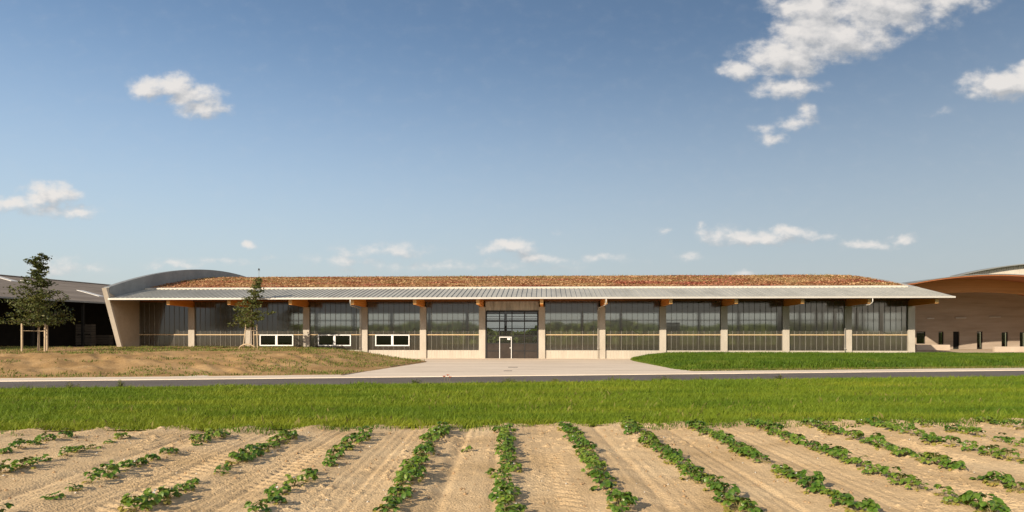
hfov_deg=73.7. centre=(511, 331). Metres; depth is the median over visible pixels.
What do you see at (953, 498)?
strawberry plant
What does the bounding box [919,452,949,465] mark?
strawberry plant
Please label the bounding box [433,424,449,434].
strawberry plant
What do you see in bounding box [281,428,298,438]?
strawberry plant
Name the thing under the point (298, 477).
strawberry plant
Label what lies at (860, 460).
strawberry plant
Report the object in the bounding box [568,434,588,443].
strawberry plant
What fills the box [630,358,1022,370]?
grass bank
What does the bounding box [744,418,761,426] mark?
strawberry plant
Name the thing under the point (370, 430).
strawberry plant
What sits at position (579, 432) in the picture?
strawberry plant
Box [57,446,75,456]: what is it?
strawberry plant
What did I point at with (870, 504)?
strawberry plant
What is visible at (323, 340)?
window
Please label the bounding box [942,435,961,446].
strawberry plant
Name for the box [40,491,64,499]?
strawberry plant
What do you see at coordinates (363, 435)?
strawberry plant
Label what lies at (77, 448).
strawberry plant
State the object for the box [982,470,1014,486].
strawberry plant
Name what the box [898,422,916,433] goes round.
strawberry plant
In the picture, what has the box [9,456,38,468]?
strawberry plant
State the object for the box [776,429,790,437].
strawberry plant
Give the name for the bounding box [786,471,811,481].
strawberry plant
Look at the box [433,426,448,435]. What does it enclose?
strawberry plant
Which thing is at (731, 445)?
strawberry plant
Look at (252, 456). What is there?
strawberry plant
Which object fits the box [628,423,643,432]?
strawberry plant
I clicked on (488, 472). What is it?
strawberry plant
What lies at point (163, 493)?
strawberry plant
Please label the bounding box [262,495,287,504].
strawberry plant
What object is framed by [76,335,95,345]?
pallet crate
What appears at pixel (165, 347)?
bank weeds
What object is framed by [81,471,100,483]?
strawberry plant
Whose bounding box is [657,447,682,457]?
strawberry plant
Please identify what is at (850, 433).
strawberry plant
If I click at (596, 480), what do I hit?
strawberry plant
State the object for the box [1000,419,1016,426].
strawberry plant
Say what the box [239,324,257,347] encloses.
tree stake frame
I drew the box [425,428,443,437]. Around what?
strawberry plant
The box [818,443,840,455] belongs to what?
strawberry plant
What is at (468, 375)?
path
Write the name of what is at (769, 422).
strawberry plant
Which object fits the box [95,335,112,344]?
pallet crate
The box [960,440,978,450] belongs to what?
strawberry plant
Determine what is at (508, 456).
strawberry plant
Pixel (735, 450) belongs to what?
strawberry plant
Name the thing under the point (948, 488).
strawberry plant
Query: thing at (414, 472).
strawberry plant
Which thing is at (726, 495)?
strawberry plant
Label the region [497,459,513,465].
strawberry plant
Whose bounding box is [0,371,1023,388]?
road
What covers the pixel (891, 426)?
strawberry plant
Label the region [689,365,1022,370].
bank edge grass
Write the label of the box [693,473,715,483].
strawberry plant
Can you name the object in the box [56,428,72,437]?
strawberry plant
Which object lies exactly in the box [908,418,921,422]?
strawberry plant
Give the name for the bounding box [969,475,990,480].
strawberry plant
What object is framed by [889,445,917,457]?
strawberry plant
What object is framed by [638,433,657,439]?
strawberry plant
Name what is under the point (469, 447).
stray seedling
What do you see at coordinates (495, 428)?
strawberry plant
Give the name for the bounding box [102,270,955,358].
farm hall
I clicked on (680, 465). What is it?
strawberry plant
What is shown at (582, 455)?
strawberry plant
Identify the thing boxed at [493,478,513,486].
strawberry plant
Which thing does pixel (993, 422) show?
strawberry plant
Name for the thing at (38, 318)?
young tree
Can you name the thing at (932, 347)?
wall
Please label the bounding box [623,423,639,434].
strawberry plant
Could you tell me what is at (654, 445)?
strawberry plant
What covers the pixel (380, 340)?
window
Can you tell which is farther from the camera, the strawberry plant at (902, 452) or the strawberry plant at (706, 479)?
the strawberry plant at (902, 452)
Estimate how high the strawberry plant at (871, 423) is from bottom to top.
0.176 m
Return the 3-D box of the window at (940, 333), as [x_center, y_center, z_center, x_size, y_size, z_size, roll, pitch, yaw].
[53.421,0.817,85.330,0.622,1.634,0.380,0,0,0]
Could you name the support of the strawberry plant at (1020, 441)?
on the field soil
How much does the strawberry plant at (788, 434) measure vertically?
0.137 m
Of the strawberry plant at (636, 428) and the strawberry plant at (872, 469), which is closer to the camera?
the strawberry plant at (872, 469)
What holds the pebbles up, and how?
on the field soil
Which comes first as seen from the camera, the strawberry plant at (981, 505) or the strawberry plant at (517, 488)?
the strawberry plant at (981, 505)
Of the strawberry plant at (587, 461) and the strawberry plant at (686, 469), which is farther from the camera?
the strawberry plant at (587, 461)
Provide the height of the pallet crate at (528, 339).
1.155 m
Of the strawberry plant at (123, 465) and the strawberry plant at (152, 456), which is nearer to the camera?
the strawberry plant at (123, 465)
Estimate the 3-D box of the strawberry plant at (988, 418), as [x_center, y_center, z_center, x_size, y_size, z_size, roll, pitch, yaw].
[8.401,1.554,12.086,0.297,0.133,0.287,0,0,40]
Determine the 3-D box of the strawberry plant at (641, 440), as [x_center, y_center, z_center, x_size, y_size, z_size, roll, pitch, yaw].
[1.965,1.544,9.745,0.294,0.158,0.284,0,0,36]
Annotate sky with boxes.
[0,0,1023,331]
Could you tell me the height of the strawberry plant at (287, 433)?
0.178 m
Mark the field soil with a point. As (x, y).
(225, 492)
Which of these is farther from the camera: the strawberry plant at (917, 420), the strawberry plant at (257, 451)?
the strawberry plant at (917, 420)
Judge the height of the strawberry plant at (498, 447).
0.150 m
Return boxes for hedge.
[487,325,536,342]
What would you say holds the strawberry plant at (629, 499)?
on the field soil
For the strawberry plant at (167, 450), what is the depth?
8.87 m
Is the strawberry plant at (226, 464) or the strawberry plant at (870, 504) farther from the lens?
the strawberry plant at (226, 464)
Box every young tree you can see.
[0,253,80,350]
[226,277,276,347]
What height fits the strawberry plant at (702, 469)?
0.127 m
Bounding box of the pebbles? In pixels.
[2,425,1022,511]
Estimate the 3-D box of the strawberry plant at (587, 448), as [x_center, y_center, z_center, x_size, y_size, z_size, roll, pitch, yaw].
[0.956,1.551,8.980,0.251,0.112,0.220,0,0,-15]
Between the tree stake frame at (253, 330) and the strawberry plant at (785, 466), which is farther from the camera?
the tree stake frame at (253, 330)
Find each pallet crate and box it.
[76,324,95,334]
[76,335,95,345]
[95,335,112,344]
[518,334,531,342]
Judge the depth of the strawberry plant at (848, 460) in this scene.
8.30 m
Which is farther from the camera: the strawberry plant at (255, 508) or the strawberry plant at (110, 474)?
the strawberry plant at (110, 474)
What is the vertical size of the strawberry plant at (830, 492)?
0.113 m
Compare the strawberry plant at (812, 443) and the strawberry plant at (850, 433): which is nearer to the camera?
the strawberry plant at (812, 443)
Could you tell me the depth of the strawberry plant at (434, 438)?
9.80 m
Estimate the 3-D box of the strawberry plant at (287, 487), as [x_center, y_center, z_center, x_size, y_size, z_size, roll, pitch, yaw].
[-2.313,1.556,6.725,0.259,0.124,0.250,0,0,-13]
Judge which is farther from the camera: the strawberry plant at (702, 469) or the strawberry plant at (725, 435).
the strawberry plant at (725, 435)
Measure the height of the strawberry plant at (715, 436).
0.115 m
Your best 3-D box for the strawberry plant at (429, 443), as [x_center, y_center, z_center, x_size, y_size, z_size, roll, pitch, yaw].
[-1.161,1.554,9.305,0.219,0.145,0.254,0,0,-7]
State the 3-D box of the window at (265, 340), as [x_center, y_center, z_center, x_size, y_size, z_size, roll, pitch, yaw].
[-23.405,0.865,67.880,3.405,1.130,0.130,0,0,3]
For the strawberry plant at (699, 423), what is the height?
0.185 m
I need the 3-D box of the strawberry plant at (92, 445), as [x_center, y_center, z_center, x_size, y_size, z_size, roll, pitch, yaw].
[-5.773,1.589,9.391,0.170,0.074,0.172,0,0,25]
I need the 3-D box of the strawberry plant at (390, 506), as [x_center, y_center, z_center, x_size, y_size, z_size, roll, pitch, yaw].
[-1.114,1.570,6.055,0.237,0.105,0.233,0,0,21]
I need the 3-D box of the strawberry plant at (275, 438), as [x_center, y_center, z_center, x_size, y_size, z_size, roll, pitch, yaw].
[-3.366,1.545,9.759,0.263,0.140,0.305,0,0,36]
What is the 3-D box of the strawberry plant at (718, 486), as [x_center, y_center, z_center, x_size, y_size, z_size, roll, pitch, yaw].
[2.080,1.549,6.644,0.288,0.150,0.313,0,0,2]
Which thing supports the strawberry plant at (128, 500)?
on the field soil
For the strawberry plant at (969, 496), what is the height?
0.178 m
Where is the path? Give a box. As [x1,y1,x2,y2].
[0,368,1023,381]
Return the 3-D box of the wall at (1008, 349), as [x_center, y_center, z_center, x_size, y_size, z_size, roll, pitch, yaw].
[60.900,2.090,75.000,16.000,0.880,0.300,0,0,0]
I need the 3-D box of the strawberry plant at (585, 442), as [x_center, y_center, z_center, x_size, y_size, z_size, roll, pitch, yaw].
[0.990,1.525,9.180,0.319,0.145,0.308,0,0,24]
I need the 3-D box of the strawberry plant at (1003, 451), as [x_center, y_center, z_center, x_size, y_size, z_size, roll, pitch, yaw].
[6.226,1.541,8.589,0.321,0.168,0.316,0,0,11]
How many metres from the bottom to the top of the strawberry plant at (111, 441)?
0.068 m
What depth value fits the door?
85.16 m
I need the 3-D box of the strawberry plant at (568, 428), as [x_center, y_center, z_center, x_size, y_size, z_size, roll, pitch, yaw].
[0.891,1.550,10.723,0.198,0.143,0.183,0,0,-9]
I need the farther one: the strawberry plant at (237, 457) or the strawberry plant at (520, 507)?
the strawberry plant at (237, 457)
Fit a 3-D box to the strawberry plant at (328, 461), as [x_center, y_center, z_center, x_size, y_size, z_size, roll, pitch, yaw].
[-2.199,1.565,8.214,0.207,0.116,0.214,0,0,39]
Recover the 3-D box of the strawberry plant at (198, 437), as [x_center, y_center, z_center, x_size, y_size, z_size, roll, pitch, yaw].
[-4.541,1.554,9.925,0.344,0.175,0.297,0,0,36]
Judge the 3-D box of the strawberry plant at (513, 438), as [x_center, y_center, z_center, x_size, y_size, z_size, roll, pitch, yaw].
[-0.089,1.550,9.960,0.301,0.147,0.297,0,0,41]
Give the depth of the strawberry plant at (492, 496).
6.47 m
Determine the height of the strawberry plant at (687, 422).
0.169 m
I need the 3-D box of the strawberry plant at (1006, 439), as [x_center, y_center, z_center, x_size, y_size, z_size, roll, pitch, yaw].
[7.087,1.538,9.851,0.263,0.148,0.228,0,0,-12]
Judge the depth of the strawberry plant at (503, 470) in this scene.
7.46 m
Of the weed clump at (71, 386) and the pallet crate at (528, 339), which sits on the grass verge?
the weed clump at (71, 386)
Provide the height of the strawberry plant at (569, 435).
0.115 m
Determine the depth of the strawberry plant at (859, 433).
10.35 m
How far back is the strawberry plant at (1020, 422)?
11.19 m
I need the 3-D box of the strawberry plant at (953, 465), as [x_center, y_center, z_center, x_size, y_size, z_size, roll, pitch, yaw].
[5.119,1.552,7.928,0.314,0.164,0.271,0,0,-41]
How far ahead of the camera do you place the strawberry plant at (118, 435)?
10.16 m
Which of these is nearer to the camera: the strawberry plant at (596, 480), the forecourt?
the strawberry plant at (596, 480)
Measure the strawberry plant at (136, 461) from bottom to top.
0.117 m
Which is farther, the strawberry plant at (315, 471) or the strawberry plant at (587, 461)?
the strawberry plant at (587, 461)
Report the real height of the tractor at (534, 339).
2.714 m
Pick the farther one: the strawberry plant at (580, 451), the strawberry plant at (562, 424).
the strawberry plant at (562, 424)
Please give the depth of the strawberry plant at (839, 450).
8.50 m
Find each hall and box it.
[0,274,116,346]
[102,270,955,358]
[903,274,1023,348]
[950,264,1023,276]
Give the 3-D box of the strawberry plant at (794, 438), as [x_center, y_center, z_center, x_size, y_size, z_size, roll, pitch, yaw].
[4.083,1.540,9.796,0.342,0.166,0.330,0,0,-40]
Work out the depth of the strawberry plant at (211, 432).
10.19 m
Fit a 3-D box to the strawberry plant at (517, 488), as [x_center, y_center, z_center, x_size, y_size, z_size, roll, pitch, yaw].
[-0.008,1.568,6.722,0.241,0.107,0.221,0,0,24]
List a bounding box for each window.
[260,335,293,345]
[318,335,350,345]
[375,335,409,345]
[916,332,924,343]
[939,332,942,344]
[977,332,981,348]
[1002,332,1006,346]
[1020,332,1023,346]
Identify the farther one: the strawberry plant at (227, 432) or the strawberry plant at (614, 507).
the strawberry plant at (227, 432)
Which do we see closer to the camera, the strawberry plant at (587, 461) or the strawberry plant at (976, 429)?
the strawberry plant at (587, 461)
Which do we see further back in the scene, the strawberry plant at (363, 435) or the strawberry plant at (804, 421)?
the strawberry plant at (804, 421)
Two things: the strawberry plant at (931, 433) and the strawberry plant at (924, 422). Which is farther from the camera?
the strawberry plant at (924, 422)
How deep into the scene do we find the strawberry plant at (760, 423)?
11.27 m
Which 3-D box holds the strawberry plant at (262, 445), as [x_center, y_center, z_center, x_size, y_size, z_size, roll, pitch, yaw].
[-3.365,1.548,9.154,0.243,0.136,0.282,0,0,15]
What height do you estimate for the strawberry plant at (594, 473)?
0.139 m
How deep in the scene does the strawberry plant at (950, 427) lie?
10.89 m
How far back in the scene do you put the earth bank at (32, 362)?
44.55 m
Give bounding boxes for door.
[953,332,958,348]
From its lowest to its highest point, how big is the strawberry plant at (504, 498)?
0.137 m
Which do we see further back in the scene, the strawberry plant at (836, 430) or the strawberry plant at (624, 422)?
the strawberry plant at (624, 422)
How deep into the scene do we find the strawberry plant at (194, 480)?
7.18 m
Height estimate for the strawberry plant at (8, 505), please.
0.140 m
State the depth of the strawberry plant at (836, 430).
10.55 m
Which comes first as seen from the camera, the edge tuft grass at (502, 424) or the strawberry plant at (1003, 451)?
the strawberry plant at (1003, 451)
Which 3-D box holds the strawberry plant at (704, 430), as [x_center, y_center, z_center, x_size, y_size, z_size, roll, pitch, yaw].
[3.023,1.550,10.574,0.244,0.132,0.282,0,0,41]
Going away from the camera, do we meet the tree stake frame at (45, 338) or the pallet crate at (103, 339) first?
the tree stake frame at (45, 338)
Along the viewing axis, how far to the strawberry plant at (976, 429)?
10.37 m
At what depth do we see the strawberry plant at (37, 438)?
9.99 m
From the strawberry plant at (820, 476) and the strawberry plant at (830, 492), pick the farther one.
the strawberry plant at (820, 476)
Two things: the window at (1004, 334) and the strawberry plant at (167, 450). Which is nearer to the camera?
the strawberry plant at (167, 450)
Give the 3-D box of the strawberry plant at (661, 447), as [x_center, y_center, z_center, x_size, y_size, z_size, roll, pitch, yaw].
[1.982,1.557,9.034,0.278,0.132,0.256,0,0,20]
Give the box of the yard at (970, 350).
[915,349,1022,352]
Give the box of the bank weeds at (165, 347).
[0,345,424,377]
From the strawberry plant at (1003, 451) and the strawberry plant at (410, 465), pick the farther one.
the strawberry plant at (1003, 451)
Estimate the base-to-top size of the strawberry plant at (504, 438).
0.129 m
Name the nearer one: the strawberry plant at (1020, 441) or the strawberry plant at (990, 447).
the strawberry plant at (990, 447)
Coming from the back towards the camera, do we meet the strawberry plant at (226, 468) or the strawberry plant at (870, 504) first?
the strawberry plant at (226, 468)
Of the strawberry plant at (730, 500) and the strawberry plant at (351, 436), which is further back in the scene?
the strawberry plant at (351, 436)
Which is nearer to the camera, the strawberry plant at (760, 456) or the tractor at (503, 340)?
the strawberry plant at (760, 456)
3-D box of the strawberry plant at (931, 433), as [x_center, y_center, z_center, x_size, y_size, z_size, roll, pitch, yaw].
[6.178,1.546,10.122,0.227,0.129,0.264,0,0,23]
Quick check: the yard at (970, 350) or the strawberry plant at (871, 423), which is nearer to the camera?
the strawberry plant at (871, 423)
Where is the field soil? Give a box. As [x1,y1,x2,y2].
[0,418,1023,511]
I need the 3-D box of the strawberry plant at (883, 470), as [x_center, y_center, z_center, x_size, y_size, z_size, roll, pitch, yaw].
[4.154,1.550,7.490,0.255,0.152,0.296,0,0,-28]
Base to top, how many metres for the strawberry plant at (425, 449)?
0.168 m
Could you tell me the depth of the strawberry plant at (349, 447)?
9.16 m
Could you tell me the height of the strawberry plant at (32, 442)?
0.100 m
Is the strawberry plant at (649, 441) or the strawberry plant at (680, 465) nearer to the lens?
the strawberry plant at (680, 465)
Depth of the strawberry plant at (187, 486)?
6.87 m
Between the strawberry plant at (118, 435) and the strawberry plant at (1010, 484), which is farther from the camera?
the strawberry plant at (118, 435)
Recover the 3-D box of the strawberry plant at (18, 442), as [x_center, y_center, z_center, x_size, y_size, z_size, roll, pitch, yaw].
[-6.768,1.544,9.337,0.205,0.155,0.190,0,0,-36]
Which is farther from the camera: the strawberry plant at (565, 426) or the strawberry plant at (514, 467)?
the strawberry plant at (565, 426)
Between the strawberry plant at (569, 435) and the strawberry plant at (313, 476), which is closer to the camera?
the strawberry plant at (313, 476)
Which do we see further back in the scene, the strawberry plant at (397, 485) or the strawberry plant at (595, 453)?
the strawberry plant at (595, 453)
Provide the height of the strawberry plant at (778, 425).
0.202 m
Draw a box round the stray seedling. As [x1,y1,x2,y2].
[461,445,472,451]
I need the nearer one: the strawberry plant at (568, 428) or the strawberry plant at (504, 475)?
the strawberry plant at (504, 475)
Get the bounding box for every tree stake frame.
[21,324,47,351]
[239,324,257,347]
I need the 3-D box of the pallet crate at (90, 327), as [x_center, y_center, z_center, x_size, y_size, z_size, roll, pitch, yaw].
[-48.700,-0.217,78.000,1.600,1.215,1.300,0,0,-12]
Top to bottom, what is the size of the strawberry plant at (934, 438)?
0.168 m
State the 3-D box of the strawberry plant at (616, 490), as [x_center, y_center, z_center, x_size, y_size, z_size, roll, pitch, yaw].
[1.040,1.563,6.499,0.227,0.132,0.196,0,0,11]
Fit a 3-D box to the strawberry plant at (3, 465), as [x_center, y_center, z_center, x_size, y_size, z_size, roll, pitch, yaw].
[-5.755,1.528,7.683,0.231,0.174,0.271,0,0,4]
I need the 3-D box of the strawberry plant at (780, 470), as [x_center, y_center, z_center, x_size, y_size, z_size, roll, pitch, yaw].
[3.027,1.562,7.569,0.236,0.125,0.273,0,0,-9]
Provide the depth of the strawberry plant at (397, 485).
6.76 m
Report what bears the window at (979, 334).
in the arched hall
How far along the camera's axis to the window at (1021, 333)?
85.16 m
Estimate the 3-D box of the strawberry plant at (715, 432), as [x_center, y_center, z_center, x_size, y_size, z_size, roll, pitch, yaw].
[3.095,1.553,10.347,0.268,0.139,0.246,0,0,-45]
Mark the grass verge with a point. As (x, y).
(424, 415)
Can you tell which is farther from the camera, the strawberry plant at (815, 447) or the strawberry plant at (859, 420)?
the strawberry plant at (859, 420)
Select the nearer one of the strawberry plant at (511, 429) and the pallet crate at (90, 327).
the strawberry plant at (511, 429)
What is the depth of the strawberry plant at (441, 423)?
11.28 m
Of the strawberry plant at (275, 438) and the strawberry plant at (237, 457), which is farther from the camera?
the strawberry plant at (275, 438)
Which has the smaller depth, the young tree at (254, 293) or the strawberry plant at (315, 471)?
the strawberry plant at (315, 471)
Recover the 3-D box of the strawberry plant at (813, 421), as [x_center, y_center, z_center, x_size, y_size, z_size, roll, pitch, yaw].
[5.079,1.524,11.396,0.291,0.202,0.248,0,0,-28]
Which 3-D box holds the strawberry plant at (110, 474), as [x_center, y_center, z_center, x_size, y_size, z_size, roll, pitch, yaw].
[-4.484,1.539,7.537,0.285,0.182,0.243,0,0,-3]
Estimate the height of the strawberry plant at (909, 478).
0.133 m
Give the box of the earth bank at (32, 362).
[0,346,425,377]
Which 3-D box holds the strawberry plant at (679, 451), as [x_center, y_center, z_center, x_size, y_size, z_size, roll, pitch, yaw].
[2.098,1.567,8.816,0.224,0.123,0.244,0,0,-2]
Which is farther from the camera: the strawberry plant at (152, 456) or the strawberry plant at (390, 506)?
the strawberry plant at (152, 456)
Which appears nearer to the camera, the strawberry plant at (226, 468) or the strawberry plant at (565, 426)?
the strawberry plant at (226, 468)
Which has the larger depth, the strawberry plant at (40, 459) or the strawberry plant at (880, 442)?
the strawberry plant at (880, 442)
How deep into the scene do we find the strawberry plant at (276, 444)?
9.43 m
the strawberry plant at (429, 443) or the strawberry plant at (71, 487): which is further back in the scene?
the strawberry plant at (429, 443)
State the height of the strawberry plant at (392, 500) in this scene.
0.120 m
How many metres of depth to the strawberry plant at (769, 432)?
10.55 m
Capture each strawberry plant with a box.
[0,447,12,453]
[0,459,15,472]
[0,503,13,511]
[8,438,25,448]
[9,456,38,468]
[25,440,41,444]
[31,454,52,461]
[34,432,56,441]
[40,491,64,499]
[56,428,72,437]
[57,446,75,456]
[64,483,82,491]
[68,445,87,452]
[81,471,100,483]
[86,444,100,448]
[91,463,119,478]
[103,439,115,443]
[106,459,128,472]
[113,432,130,438]
[117,492,152,511]
[125,458,148,467]
[136,486,171,505]
[140,453,160,461]
[158,447,179,454]
[160,485,182,499]
[172,483,195,492]
[186,477,199,484]
[188,433,210,442]
[205,428,225,438]
[213,466,230,475]
[215,429,230,436]
[217,462,232,467]
[225,451,250,465]
[238,444,263,456]
[239,450,256,461]
[243,499,271,511]
[252,443,269,451]
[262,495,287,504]
[264,482,290,496]
[266,434,287,443]
[268,442,281,447]
[272,430,293,441]
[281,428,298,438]
[282,474,303,485]
[301,469,317,482]
[305,467,318,474]
[322,457,338,466]
[325,448,344,458]
[331,441,353,450]
[341,432,364,443]
[354,431,371,440]
[358,426,373,433]
[372,502,399,511]
[379,496,401,508]
[387,482,412,492]
[387,486,412,499]
[392,470,413,485]
[394,468,423,481]
[399,458,420,467]
[400,460,426,474]
[409,453,429,466]
[412,445,436,455]
[419,434,439,441]
[420,441,432,446]
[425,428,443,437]
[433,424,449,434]
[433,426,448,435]
[437,421,448,425]
[485,468,504,477]
[488,486,515,503]
[491,426,506,431]
[493,468,511,478]
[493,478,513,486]
[494,444,515,453]
[494,444,516,456]
[494,472,512,481]
[494,491,515,504]
[495,500,527,511]
[495,503,520,511]
[496,432,515,441]
[496,436,513,443]
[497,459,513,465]
[498,423,516,434]
[499,451,517,462]
[500,461,522,472]
[503,485,521,495]
[557,421,572,430]
[560,424,578,431]
[562,431,576,437]
[563,425,573,432]
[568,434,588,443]
[569,429,584,435]
[572,440,596,449]
[575,446,593,450]
[575,449,589,455]
[578,452,597,461]
[581,462,603,472]
[583,450,599,459]
[583,458,603,465]
[587,459,607,471]
[587,467,610,479]
[589,481,616,490]
[592,473,617,483]
[606,491,638,509]
[608,501,629,511]
[610,488,632,500]
[620,420,636,427]
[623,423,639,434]
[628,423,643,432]
[637,435,659,444]
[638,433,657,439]
[643,439,658,447]
[649,441,662,449]
[652,443,670,452]
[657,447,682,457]
[663,455,679,464]
[666,448,682,453]
[675,462,696,472]
[678,457,690,467]
[679,466,701,481]
[685,419,701,428]
[685,466,706,476]
[688,420,705,430]
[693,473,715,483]
[698,428,712,435]
[701,476,727,491]
[708,430,723,436]
[709,481,740,497]
[711,433,723,439]
[712,492,739,504]
[716,433,736,442]
[719,437,733,444]
[722,496,757,511]
[727,443,748,451]
[732,444,753,455]
[737,445,760,458]
[738,500,762,511]
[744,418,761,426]
[749,452,770,462]
[754,419,770,428]
[756,420,773,430]
[765,423,783,432]
[766,429,776,435]
[770,463,792,472]
[773,466,795,478]
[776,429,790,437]
[779,432,790,439]
[785,433,808,444]
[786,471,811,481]
[796,475,825,493]
[798,469,825,486]
[800,419,814,425]
[803,440,820,448]
[807,417,823,427]
[811,445,827,451]
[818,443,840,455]
[820,425,838,432]
[820,489,843,498]
[826,425,844,434]
[829,446,851,458]
[829,492,854,507]
[839,455,857,463]
[841,497,880,511]
[843,426,863,437]
[845,431,858,439]
[852,455,871,469]
[855,418,869,423]
[861,463,881,474]
[865,432,885,444]
[866,417,882,425]
[872,440,897,449]
[874,419,895,427]
[877,466,904,478]
[883,422,901,430]
[886,472,918,485]
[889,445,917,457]
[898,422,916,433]
[905,478,928,490]
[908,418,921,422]
[910,428,925,435]
[914,453,933,459]
[918,433,945,445]
[919,421,932,426]
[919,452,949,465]
[920,431,936,439]
[933,484,955,495]
[938,457,966,470]
[940,491,967,505]
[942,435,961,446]
[944,424,962,432]
[957,426,975,433]
[958,490,1003,510]
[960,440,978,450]
[969,427,986,436]
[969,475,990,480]
[971,500,1010,511]
[976,416,996,422]
[977,444,1001,456]
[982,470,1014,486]
[989,421,1002,424]
[991,432,1010,442]
[992,447,1023,461]
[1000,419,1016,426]
[1002,481,1023,492]
[1008,437,1023,446]
[1015,421,1023,428]
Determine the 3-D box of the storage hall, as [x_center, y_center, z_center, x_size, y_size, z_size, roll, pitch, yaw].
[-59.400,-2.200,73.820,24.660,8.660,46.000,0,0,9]
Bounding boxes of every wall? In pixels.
[915,345,949,349]
[993,347,1023,351]
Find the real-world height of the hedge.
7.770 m
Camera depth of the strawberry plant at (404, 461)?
7.90 m
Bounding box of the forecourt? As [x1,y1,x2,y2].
[195,358,756,375]
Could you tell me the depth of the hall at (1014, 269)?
112.00 m
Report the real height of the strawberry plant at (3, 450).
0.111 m
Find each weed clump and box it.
[64,381,79,387]
[117,379,124,386]
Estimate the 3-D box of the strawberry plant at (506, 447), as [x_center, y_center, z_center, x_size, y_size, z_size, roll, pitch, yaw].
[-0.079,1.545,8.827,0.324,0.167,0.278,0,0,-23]
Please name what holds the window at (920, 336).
in the arched hall
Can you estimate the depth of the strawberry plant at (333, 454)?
8.58 m
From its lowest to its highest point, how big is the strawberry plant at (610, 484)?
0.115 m
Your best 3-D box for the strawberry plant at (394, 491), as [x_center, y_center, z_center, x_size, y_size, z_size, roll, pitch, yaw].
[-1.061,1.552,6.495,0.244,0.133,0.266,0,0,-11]
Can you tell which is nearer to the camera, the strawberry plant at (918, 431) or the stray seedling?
the stray seedling
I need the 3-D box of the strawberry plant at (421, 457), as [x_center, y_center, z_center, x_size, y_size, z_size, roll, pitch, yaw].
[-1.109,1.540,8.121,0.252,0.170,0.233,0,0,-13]
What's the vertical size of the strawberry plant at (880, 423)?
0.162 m
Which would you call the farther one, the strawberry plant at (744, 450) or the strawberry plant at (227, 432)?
the strawberry plant at (227, 432)
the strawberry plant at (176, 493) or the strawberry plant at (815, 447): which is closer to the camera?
the strawberry plant at (176, 493)
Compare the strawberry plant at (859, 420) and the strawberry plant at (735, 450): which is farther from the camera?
the strawberry plant at (859, 420)
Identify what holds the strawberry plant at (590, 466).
on the field soil
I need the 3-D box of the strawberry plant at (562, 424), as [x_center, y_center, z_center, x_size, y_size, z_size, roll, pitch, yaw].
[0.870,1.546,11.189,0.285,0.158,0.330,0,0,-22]
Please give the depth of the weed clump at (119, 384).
29.90 m
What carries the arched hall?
on the ground
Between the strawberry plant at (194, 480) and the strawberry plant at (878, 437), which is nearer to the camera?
the strawberry plant at (194, 480)
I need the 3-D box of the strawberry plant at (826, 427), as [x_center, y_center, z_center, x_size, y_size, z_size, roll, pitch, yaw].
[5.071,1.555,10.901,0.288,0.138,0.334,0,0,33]
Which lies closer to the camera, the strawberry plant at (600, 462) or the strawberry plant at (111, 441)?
the strawberry plant at (600, 462)
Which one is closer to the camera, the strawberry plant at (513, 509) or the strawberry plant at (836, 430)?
the strawberry plant at (513, 509)
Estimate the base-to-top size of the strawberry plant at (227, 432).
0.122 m
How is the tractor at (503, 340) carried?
on the farm hall
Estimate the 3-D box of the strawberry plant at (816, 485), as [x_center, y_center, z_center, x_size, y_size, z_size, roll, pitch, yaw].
[3.030,1.543,6.881,0.274,0.160,0.312,0,0,-7]
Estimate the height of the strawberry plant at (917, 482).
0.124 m
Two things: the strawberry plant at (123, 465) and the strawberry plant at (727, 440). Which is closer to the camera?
the strawberry plant at (123, 465)
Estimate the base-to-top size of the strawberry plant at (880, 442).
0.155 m
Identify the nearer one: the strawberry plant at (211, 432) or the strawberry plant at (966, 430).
the strawberry plant at (211, 432)
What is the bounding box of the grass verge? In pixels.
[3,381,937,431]
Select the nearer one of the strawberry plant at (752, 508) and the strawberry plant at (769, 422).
the strawberry plant at (752, 508)
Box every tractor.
[495,331,514,342]
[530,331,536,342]
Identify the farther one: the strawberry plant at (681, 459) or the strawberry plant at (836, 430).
the strawberry plant at (836, 430)
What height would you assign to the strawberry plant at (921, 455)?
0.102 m
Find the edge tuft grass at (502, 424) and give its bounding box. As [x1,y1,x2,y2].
[1,416,1023,435]
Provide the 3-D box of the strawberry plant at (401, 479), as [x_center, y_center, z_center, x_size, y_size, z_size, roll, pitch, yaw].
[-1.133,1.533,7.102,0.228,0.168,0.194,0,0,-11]
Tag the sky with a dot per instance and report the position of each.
(880, 139)
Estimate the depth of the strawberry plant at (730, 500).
6.10 m

